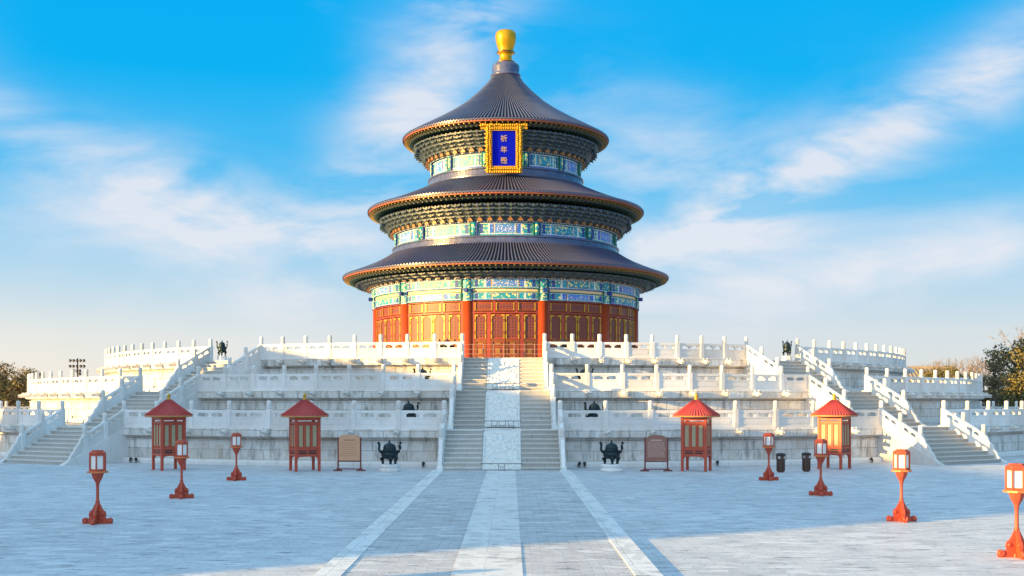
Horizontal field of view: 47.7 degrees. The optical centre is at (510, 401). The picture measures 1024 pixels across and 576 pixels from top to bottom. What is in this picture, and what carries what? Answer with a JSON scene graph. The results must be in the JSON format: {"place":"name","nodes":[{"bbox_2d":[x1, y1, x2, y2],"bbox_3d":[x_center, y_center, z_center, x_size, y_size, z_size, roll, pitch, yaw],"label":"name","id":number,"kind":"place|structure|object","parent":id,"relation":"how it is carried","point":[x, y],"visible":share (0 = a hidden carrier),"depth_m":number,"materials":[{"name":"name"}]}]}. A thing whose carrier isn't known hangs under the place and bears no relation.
{"place":"outdoors","nodes":[
{"label":"outdoors","id":0,"kind":"place"},
{"bbox_2d":[10,366,40,404],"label":"evergreen tree","id":1,"kind":"object","parent":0,"point":[25,372],"visible":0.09,"depth_m":126.06,"materials":[{"name":"green plant"}]},
{"bbox_2d":[342,470,634,575],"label":"raised path","id":2,"kind":"structure","parent":0,"point":[562,533],"depth_m":28.77,"materials":[{"name":"stone"}]},
{"bbox_2d":[451,470,522,575],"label":"central path slabs","id":3,"kind":"structure","parent":2,"relation":"on","point":[491,544],"depth_m":28.67,"materials":[{"name":"stone"}]},
{"bbox_2d":[0,404,1023,575],"bbox_3d":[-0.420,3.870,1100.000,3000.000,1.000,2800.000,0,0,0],"label":"courtyard ground","id":4,"kind":"structure","parent":0,"point":[676,521],"depth_m":33.41,"materials":[{"name":"stone"}]},
{"bbox_2d":[0,377,16,406],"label":"evergreen tree","id":5,"kind":"object","parent":4,"relation":"on","point":[3,393],"visible":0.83,"depth_m":112.94,"materials":[{"name":"green plant"}]},
{"bbox_2d":[0,361,40,408],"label":"evergreen tree","id":6,"kind":"object","parent":4,"relation":"on","point":[18,385],"visible":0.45,"depth_m":117.27,"materials":[{"name":"green plant"}]},
{"bbox_2d":[0,425,128,465],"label":"stone staircase","id":7,"kind":"structure","parent":4,"relation":"on","point":[57,446],"depth_m":63.87,"materials":[{"name":"stone"}]},
{"bbox_2d":[4,400,64,458],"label":"stair rail","id":8,"kind":"object","parent":7,"relation":"on","point":[23,440],"visible":0.99,"depth_m":65.91,"materials":[{"name":"stone"}]},
{"bbox_2d":[66,400,126,461],"bbox_3d":[-22.514,1.669,62.982,0.250,3.477,4.061,0,0,31],"label":"stair rail","id":9,"kind":"object","parent":7,"relation":"on","point":[86,442],"visible":1,"depth_m":63.16,"materials":[{"name":"stone"}]},
{"bbox_2d":[68,358,85,382],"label":"floodlight mast","id":10,"kind":"object","parent":4,"relation":"on","point":[78,372],"visible":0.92,"depth_m":149.78,"materials":[{"name":"metal"}]},
{"bbox_2d":[82,450,112,524],"bbox_3d":[-11.403,2.350,32.000,0.665,2.040,0.665,0,0,-43],"label":"standing lamp","id":11,"kind":"object","parent":4,"relation":"on","point":[97,471],"visible":1,"depth_m":31.91,"materials":[{"name":"wood"}]},
{"bbox_2d":[144,393,192,470],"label":"lantern pavilion","id":12,"kind":"structure","parent":4,"relation":"on","point":[166,435],"depth_m":56.69,"materials":[{"name":"wood"}]},
{"bbox_2d":[169,440,193,498],"bbox_3d":[-11.467,2.350,40.400,0.665,2.040,0.665,0,0,34],"label":"standing lamp","id":13,"kind":"object","parent":4,"relation":"on","point":[181,491],"visible":1,"depth_m":40.32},
{"bbox_2d":[226,433,245,480],"bbox_3d":[-11.732,2.350,49.600,0.665,2.040,0.665,0,0,44],"label":"standing lamp","id":14,"kind":"object","parent":4,"relation":"on","point":[236,473],"visible":1,"depth_m":49.50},
{"bbox_2d":[281,393,328,471],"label":"lantern pavilion","id":15,"kind":"structure","parent":4,"relation":"on","point":[304,414],"depth_m":55.89,"materials":[{"name":"wood"}]},
{"bbox_2d":[333,435,365,470],"bbox_3d":[-7.809,2.490,56.200,1.560,1.760,0.100,0,0,0],"label":"notice board","id":16,"kind":"object","parent":4,"relation":"on","point":[348,447],"visible":1,"depth_m":56.17,"materials":[{"name":"wood"}]},
{"bbox_2d":[377,440,401,471],"bbox_3d":[-5.829,2.610,55.900,1.045,1.520,1.045,0,0,-39],"label":"bronze censer","id":17,"kind":"object","parent":4,"relation":"on","point":[389,452],"visible":1,"depth_m":55.61,"materials":[{"name":"metal"}]},
{"bbox_2d":[313,470,662,575],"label":"path kerb","id":18,"kind":"structure","parent":4,"relation":"on","point":[638,562],"depth_m":28.64,"materials":[{"name":"stone"}]},
{"bbox_2d":[436,428,566,469],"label":"stone staircase","id":19,"kind":"structure","parent":4,"relation":"on","point":[475,449],"depth_m":57.37,"materials":[{"name":"stone"}]},
{"bbox_2d":[438,400,446,467],"bbox_3d":[-3.400,1.669,57.622,0.250,3.477,4.061,0,0,0],"label":"stair rail","id":20,"kind":"object","parent":19,"relation":"on","point":[442,431],"visible":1,"depth_m":56.79,"materials":[{"name":"stone"}]},
{"bbox_2d":[558,400,565,467],"bbox_3d":[2.560,1.669,57.622,0.250,3.477,4.061,0,0,0],"label":"stair rail","id":21,"kind":"object","parent":19,"relation":"on","point":[561,432],"visible":0.99,"depth_m":56.79,"materials":[{"name":"stone"}]},
{"bbox_2d":[0,423,1023,466],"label":"lower terrace tier","id":22,"kind":"object","parent":4,"relation":"on","point":[270,447],"visible":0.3,"depth_m":61.15,"materials":[{"name":"stone"}]},
{"bbox_2d":[0,401,58,425],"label":"balustrade","id":23,"kind":"object","parent":22,"relation":"on","point":[18,415],"visible":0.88,"depth_m":70.00,"materials":[{"name":"stone"}]},
{"bbox_2d":[80,391,202,425],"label":"stone staircase","id":24,"kind":"structure","parent":22,"relation":"on","point":[143,400],"depth_m":69.36,"materials":[{"name":"stone"}]},
{"bbox_2d":[85,367,142,422],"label":"stair rail","id":25,"kind":"object","parent":24,"relation":"on","point":[104,403],"visible":0.99,"depth_m":70.62,"materials":[{"name":"stone"}]},
{"bbox_2d":[158,366,200,403],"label":"stair rail","id":26,"kind":"object","parent":24,"relation":"on","point":[183,393],"visible":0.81,"depth_m":68.38,"materials":[{"name":"stone"}]},
{"bbox_2d":[124,401,441,429],"bbox_3d":[-12.604,0.685,61.587,18.683,1.490,1.209,0,0,16],"label":"balustrade","id":27,"kind":"object","parent":22,"relation":"on","point":[352,419],"visible":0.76,"depth_m":60.83,"materials":[{"name":"stone"}]},
{"bbox_2d":[401,401,419,416],"bbox_3d":[-5.552,0.685,63.300,1.024,1.490,1.024,0,0,-40],"label":"bronze censer","id":28,"kind":"object","parent":22,"relation":"on","point":[408,406],"visible":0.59,"depth_m":63.06,"materials":[{"name":"metal"}]},
{"bbox_2d":[447,390,556,428],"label":"stone staircase","id":29,"kind":"structure","parent":22,"relation":"on","point":[484,409],"depth_m":62.84,"materials":[{"name":"stone"}]},
{"bbox_2d":[449,364,456,425],"bbox_3d":[-3.160,-0.350,63.147,0.250,3.560,4.305,0,0,0],"label":"stair rail","id":30,"kind":"object","parent":29,"relation":"on","point":[452,393],"visible":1,"depth_m":62.29,"materials":[{"name":"stone"}]},
{"bbox_2d":[549,364,555,425],"bbox_3d":[2.320,-0.350,63.147,0.250,3.560,4.305,0,0,0],"label":"stair rail","id":31,"kind":"object","parent":29,"relation":"on","point":[552,389],"visible":1,"depth_m":62.28,"materials":[{"name":"stone"}]},
{"bbox_2d":[18,390,991,426],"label":"middle terrace tier","id":32,"kind":"object","parent":22,"relation":"on","point":[80,406],"visible":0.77,"depth_m":67.26,"materials":[{"name":"stone"}]},
{"bbox_2d":[27,368,136,392],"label":"balustrade","id":33,"kind":"object","parent":32,"relation":"on","point":[35,383],"visible":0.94,"depth_m":77.20,"materials":[{"name":"stone"}]},
{"bbox_2d":[159,360,264,390],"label":"stone staircase","id":34,"kind":"structure","parent":32,"relation":"on","point":[212,367],"depth_m":74.33,"materials":[{"name":"stone"}]},
{"bbox_2d":[163,339,212,388],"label":"stair rail","id":35,"kind":"object","parent":34,"relation":"on","point":[179,371],"visible":0.96,"depth_m":75.36,"materials":[{"name":"stone"}]},
{"bbox_2d":[227,337,263,378],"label":"stair rail","id":36,"kind":"object","parent":34,"relation":"on","point":[248,361],"visible":0.87,"depth_m":73.21,"materials":[{"name":"stone"}]},
{"bbox_2d":[199,364,451,390],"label":"balustrade","id":37,"kind":"object","parent":32,"relation":"on","point":[349,382],"visible":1,"depth_m":66.32,"materials":[{"name":"stone"}]},
{"bbox_2d":[457,357,548,389],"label":"stone staircase","id":38,"kind":"structure","parent":32,"relation":"on","point":[525,373],"depth_m":68.59,"materials":[{"name":"stone"}]},
{"bbox_2d":[458,333,463,387],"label":"stair rail","id":39,"kind":"object","parent":38,"relation":"on","point":[460,360],"visible":1,"depth_m":68.12,"materials":[{"name":"stone"}]},
{"bbox_2d":[543,333,547,387],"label":"stair rail","id":40,"kind":"object","parent":38,"relation":"on","point":[545,360],"visible":1,"depth_m":67.95,"materials":[{"name":"stone"}]},
{"bbox_2d":[95,357,914,390],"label":"upper terrace tier","id":41,"kind":"object","parent":32,"relation":"on","point":[157,375],"visible":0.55,"depth_m":72.70,"materials":[{"name":"stone"}]},
{"bbox_2d":[104,340,207,366],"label":"balustrade","id":42,"kind":"object","parent":41,"relation":"on","point":[117,358],"visible":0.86,"depth_m":81.68,"materials":[{"name":"stone"}]},
{"bbox_2d":[216,341,227,360],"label":"bronze censer","id":43,"kind":"object","parent":41,"relation":"on","point":[221,348],"visible":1,"depth_m":76.32,"materials":[{"name":"metal"}]},
{"bbox_2d":[262,334,459,359],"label":"balustrade","id":44,"kind":"object","parent":41,"relation":"on","point":[355,350],"visible":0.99,"depth_m":71.91,"materials":[{"name":"stone"}]},
{"bbox_2d":[464,344,542,357],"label":"railing","id":45,"kind":"object","parent":41,"relation":"on","point":[503,347],"depth_m":73.49,"materials":[{"name":"metal"}]},
{"bbox_2d":[342,29,668,357],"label":"round hall","id":46,"kind":"structure","parent":41,"relation":"on","point":[530,254],"depth_m":95.84,"materials":[{"name":"wood"}]},
{"bbox_2d":[381,319,385,341],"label":"door leaf","id":47,"kind":"structure","parent":46,"relation":"in","point":[383,322],"depth_m":99.64,"materials":[{"name":"red wood"}]},
{"bbox_2d":[386,318,391,347],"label":"door leaf","id":48,"kind":"structure","parent":46,"relation":"in","point":[388,321],"depth_m":98.60,"materials":[{"name":"red wood"}]},
{"bbox_2d":[391,306,400,315],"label":"transom window","id":49,"kind":"structure","parent":46,"relation":"in","point":[396,310],"depth_m":97.64,"materials":[{"name":"red wood"}]},
{"bbox_2d":[394,317,400,347],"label":"door leaf","id":50,"kind":"structure","parent":46,"relation":"in","point":[397,321],"depth_m":97.49,"materials":[{"name":"red wood"}]},
{"bbox_2d":[410,316,418,347],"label":"door leaf","id":51,"kind":"structure","parent":46,"relation":"in","point":[414,320],"depth_m":95.94,"materials":[{"name":"red wood"}]},
{"bbox_2d":[410,304,422,313],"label":"transom window","id":52,"kind":"structure","parent":46,"relation":"in","point":[414,309],"depth_m":95.80,"materials":[{"name":"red wood"}]},
{"bbox_2d":[422,315,433,347],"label":"door leaf","id":53,"kind":"structure","parent":46,"relation":"in","point":[427,321],"depth_m":95.10,"materials":[{"name":"red wood"}]},
{"bbox_2d":[425,303,440,312],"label":"transom window","id":54,"kind":"structure","parent":46,"relation":"in","point":[429,308],"depth_m":94.84,"materials":[{"name":"red wood"}]},
{"bbox_2d":[433,315,444,347],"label":"door leaf","id":55,"kind":"structure","parent":46,"relation":"in","point":[438,320],"depth_m":94.52,"materials":[{"name":"red wood"}]},
{"bbox_2d":[444,303,459,311],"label":"transom window","id":56,"kind":"structure","parent":46,"relation":"in","point":[448,307],"depth_m":94.03,"materials":[{"name":"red wood"}]},
{"bbox_2d":[449,314,459,347],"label":"door leaf","id":57,"kind":"structure","parent":46,"relation":"in","point":[454,320],"depth_m":93.97,"materials":[{"name":"red wood"}]},
{"bbox_2d":[475,314,486,357],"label":"door leaf","id":58,"kind":"structure","parent":46,"relation":"in","point":[480,319],"depth_m":93.37,"materials":[{"name":"red wood"}]},
{"bbox_2d":[475,302,492,310],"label":"transom window","id":59,"kind":"structure","parent":46,"relation":"in","point":[479,306],"depth_m":93.35,"materials":[{"name":"red wood"}]},
{"bbox_2d":[491,314,504,357],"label":"door leaf","id":60,"kind":"structure","parent":46,"relation":"in","point":[497,320],"depth_m":93.23,"materials":[{"name":"red wood"}]},
{"bbox_2d":[480,123,527,172],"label":"name plaque","id":61,"kind":"object","parent":46,"relation":"attached to","point":[504,148],"visible":1,"depth_m":96.57,"materials":[{"name":"wood"}]},
{"bbox_2d":[496,302,514,310],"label":"transom window","id":62,"kind":"structure","parent":46,"relation":"in","point":[500,306],"depth_m":93.23,"materials":[{"name":"red wood"}]},
{"bbox_2d":[505,314,518,357],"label":"door leaf","id":63,"kind":"structure","parent":46,"relation":"in","point":[511,320],"depth_m":93.23,"materials":[{"name":"red wood"}]},
{"bbox_2d":[518,302,535,310],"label":"transom window","id":64,"kind":"structure","parent":46,"relation":"in","point":[522,306],"depth_m":93.35,"materials":[{"name":"red wood"}]},
{"bbox_2d":[524,314,535,357],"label":"door leaf","id":65,"kind":"structure","parent":46,"relation":"in","point":[529,319],"depth_m":93.37,"materials":[{"name":"red wood"}]},
{"bbox_2d":[550,314,560,347],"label":"door leaf","id":66,"kind":"structure","parent":46,"relation":"in","point":[555,320],"depth_m":93.94,"materials":[{"name":"red wood"}]},
{"bbox_2d":[550,303,566,311],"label":"transom window","id":67,"kind":"structure","parent":46,"relation":"in","point":[554,307],"depth_m":94.03,"materials":[{"name":"red wood"}]},
{"bbox_2d":[565,315,576,341],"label":"door leaf","id":68,"kind":"structure","parent":46,"relation":"in","point":[570,320],"depth_m":94.49,"materials":[{"name":"red wood"}]},
{"bbox_2d":[569,303,584,312],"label":"transom window","id":69,"kind":"structure","parent":46,"relation":"in","point":[573,307],"depth_m":94.80,"materials":[{"name":"red wood"}]},
{"bbox_2d":[577,315,588,347],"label":"door leaf","id":70,"kind":"structure","parent":46,"relation":"in","point":[582,321],"depth_m":95.07,"materials":[{"name":"red wood"}]},
{"bbox_2d":[587,304,600,313],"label":"transom window","id":71,"kind":"structure","parent":46,"relation":"in","point":[591,308],"depth_m":95.77,"materials":[{"name":"red wood"}]},
{"bbox_2d":[592,316,600,347],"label":"door leaf","id":72,"kind":"structure","parent":46,"relation":"in","point":[596,320],"depth_m":95.90,"materials":[{"name":"red wood"}]},
{"bbox_2d":[610,317,616,347],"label":"door leaf","id":73,"kind":"structure","parent":46,"relation":"in","point":[613,321],"depth_m":97.52,"materials":[{"name":"red wood"}]},
{"bbox_2d":[610,306,619,315],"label":"transom window","id":74,"kind":"structure","parent":46,"relation":"in","point":[614,310],"depth_m":97.68,"materials":[{"name":"red wood"}]},
{"bbox_2d":[619,318,624,347],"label":"door leaf","id":75,"kind":"structure","parent":46,"relation":"in","point":[621,321],"depth_m":98.57,"materials":[{"name":"red wood"}]},
{"bbox_2d":[625,319,629,341],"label":"door leaf","id":76,"kind":"structure","parent":46,"relation":"in","point":[627,322],"depth_m":99.79,"materials":[{"name":"red wood"}]},
{"bbox_2d":[547,334,745,359],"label":"balustrade","id":77,"kind":"object","parent":41,"relation":"on","point":[625,350],"visible":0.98,"depth_m":71.89,"materials":[{"name":"stone"}]},
{"bbox_2d":[782,340,792,360],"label":"bronze censer","id":78,"kind":"object","parent":41,"relation":"on","point":[786,347],"visible":1,"depth_m":76.31,"materials":[{"name":"metal"}]},
{"bbox_2d":[800,340,905,366],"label":"balustrade","id":79,"kind":"object","parent":41,"relation":"on","point":[890,357],"visible":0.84,"depth_m":81.75,"materials":[{"name":"stone"}]},
{"bbox_2d":[554,364,807,390],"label":"balustrade","id":80,"kind":"object","parent":32,"relation":"on","point":[656,382],"visible":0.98,"depth_m":66.32,"materials":[{"name":"stone"}]},
{"bbox_2d":[742,360,847,390],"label":"stone staircase","id":81,"kind":"structure","parent":32,"relation":"on","point":[795,367],"depth_m":74.30,"materials":[{"name":"stone"}]},
{"bbox_2d":[744,337,783,378],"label":"stair rail","id":82,"kind":"object","parent":81,"relation":"on","point":[758,361],"visible":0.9,"depth_m":73.23,"materials":[{"name":"stone"}]},
{"bbox_2d":[795,339,844,388],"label":"stair rail","id":83,"kind":"object","parent":81,"relation":"on","point":[827,371],"visible":0.98,"depth_m":75.37,"materials":[{"name":"stone"}]},
{"bbox_2d":[870,368,982,392],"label":"balustrade","id":84,"kind":"object","parent":32,"relation":"on","point":[957,384],"visible":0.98,"depth_m":77.20,"materials":[{"name":"stone"}]},
{"bbox_2d":[583,401,603,416],"bbox_3d":[4.590,0.685,63.300,1.024,1.490,1.024,0,0,43],"label":"bronze censer","id":85,"kind":"object","parent":22,"relation":"on","point":[594,406],"visible":0.54,"depth_m":63.07,"materials":[{"name":"metal"}]},
{"bbox_2d":[563,401,880,429],"bbox_3d":[11.764,0.685,61.587,18.683,1.490,1.209,0,0,-16],"label":"balustrade","id":86,"kind":"object","parent":22,"relation":"on","point":[651,419],"visible":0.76,"depth_m":60.84,"materials":[{"name":"stone"}]},
{"bbox_2d":[804,391,926,425],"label":"stone staircase","id":87,"kind":"structure","parent":22,"relation":"on","point":[862,400],"depth_m":69.36,"materials":[{"name":"stone"}]},
{"bbox_2d":[805,366,852,409],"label":"stair rail","id":88,"kind":"object","parent":87,"relation":"on","point":[823,393],"visible":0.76,"depth_m":68.38,"materials":[{"name":"stone"}]},
{"bbox_2d":[864,367,920,422],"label":"stair rail","id":89,"kind":"object","parent":87,"relation":"on","point":[902,404],"visible":1,"depth_m":70.63,"materials":[{"name":"stone"}]},
{"bbox_2d":[947,401,1023,425],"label":"balustrade","id":90,"kind":"object","parent":22,"relation":"on","point":[989,414],"visible":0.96,"depth_m":70.78,"materials":[{"name":"stone"}]},
{"bbox_2d":[599,440,623,471],"bbox_3d":[4.883,2.610,55.900,1.053,1.520,1.053,0,0,-36],"label":"bronze censer","id":91,"kind":"object","parent":4,"relation":"on","point":[611,452],"visible":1,"depth_m":55.60,"materials":[{"name":"metal"}]},
{"bbox_2d":[640,435,672,470],"bbox_3d":[7.058,2.490,56.000,1.560,1.760,0.100,0,0,0],"label":"notice board","id":92,"kind":"object","parent":4,"relation":"on","point":[655,448],"visible":1,"depth_m":55.97,"materials":[{"name":"wood"}]},
{"bbox_2d":[673,393,719,471],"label":"lantern pavilion","id":93,"kind":"structure","parent":4,"relation":"on","point":[696,414],"depth_m":55.88,"materials":[{"name":"wood"}]},
{"bbox_2d":[759,433,778,480],"bbox_3d":[11.064,2.350,49.600,0.665,2.040,0.665,0,0,44],"label":"standing lamp","id":94,"kind":"object","parent":4,"relation":"on","point":[768,446],"visible":1,"depth_m":49.51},
{"bbox_2d":[776,452,785,472],"bbox_3d":[12.885,2.890,55.200,0.480,0.960,0.480,0,0,-4],"label":"litter bin","id":95,"kind":"object","parent":4,"relation":"on","point":[780,461],"visible":1,"depth_m":55.05,"materials":[{"name":"metal"}]},
{"bbox_2d":[802,452,810,471],"bbox_3d":[14.258,2.890,55.800,0.480,0.960,0.480,0,0,6],"label":"litter bin","id":96,"kind":"object","parent":4,"relation":"on","point":[806,461],"visible":1,"depth_m":55.65,"materials":[{"name":"metal"}]},
{"bbox_2d":[809,439,832,495],"bbox_3d":[11.147,2.350,41.600,0.665,2.040,0.665,0,0,-33],"label":"standing lamp","id":97,"kind":"object","parent":4,"relation":"on","point":[820,455],"visible":1,"depth_m":41.49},
{"bbox_2d":[811,393,857,469],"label":"lantern pavilion","id":98,"kind":"structure","parent":4,"relation":"on","point":[836,435],"depth_m":57.69,"materials":[{"name":"wood"}]},
{"bbox_2d":[886,449,916,522],"bbox_3d":[11.009,2.350,32.600,0.665,2.040,0.665,0,0,-43],"label":"standing lamp","id":99,"kind":"object","parent":4,"relation":"on","point":[901,470],"visible":1,"depth_m":32.51,"materials":[{"name":"wood"}]},
{"bbox_2d":[917,366,947,382],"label":"evergreen tree","id":100,"kind":"object","parent":4,"relation":"on","point":[930,374],"visible":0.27,"depth_m":159.47,"materials":[{"name":"green plant"}]},
{"bbox_2d":[877,425,1008,465],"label":"stone staircase","id":101,"kind":"structure","parent":4,"relation":"on","point":[947,445],"depth_m":63.87,"materials":[{"name":"stone"}]},
{"bbox_2d":[878,400,938,461],"bbox_3d":[21.674,1.669,62.982,0.250,3.477,4.061,0,0,-31],"label":"stair rail","id":102,"kind":"object","parent":101,"relation":"on","point":[918,442],"visible":0.99,"depth_m":63.15,"materials":[{"name":"stone"}]},
{"bbox_2d":[941,400,1001,458],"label":"stair rail","id":103,"kind":"object","parent":101,"relation":"on","point":[982,439],"visible":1,"depth_m":65.91,"materials":[{"name":"stone"}]},
{"bbox_2d":[939,363,970,378],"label":"evergreen tree","id":104,"kind":"object","parent":4,"relation":"on","point":[953,370],"visible":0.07,"depth_m":150.19,"materials":[{"name":"green plant"}]},
{"bbox_2d":[958,354,997,377],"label":"bare tree","id":105,"kind":"object","parent":4,"relation":"on","point":[979,371],"visible":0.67,"depth_m":164.15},
{"bbox_2d":[979,361,1010,408],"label":"evergreen tree","id":106,"kind":"object","parent":4,"relation":"on","point":[994,381],"visible":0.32,"depth_m":119.53,"materials":[{"name":"green plant"}]},
{"bbox_2d":[982,337,1023,406],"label":"evergreen tree","id":107,"kind":"object","parent":4,"relation":"on","point":[999,361],"visible":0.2,"depth_m":127.63,"materials":[{"name":"green plant"}]},
{"bbox_2d":[990,343,1023,406],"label":"evergreen tree","id":108,"kind":"object","parent":4,"relation":"on","point":[1013,393],"visible":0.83,"depth_m":112.04,"materials":[{"name":"green plant"}]},
{"bbox_2d":[997,463,1023,559],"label":"standing lamp","id":109,"kind":"object","parent":4,"relation":"on","point":[1014,489],"visible":1,"depth_m":25.02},
{"bbox_2d":[0,0,1023,396],"label":"sky","id":110,"kind":"structure","parent":0,"point":[185,171],"materials":[{"name":"blue"}]},
{"bbox_2d":[907,366,955,382],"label":"side hall","id":111,"kind":"structure","parent":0,"point":[918,368],"depth_m":184.64,"materials":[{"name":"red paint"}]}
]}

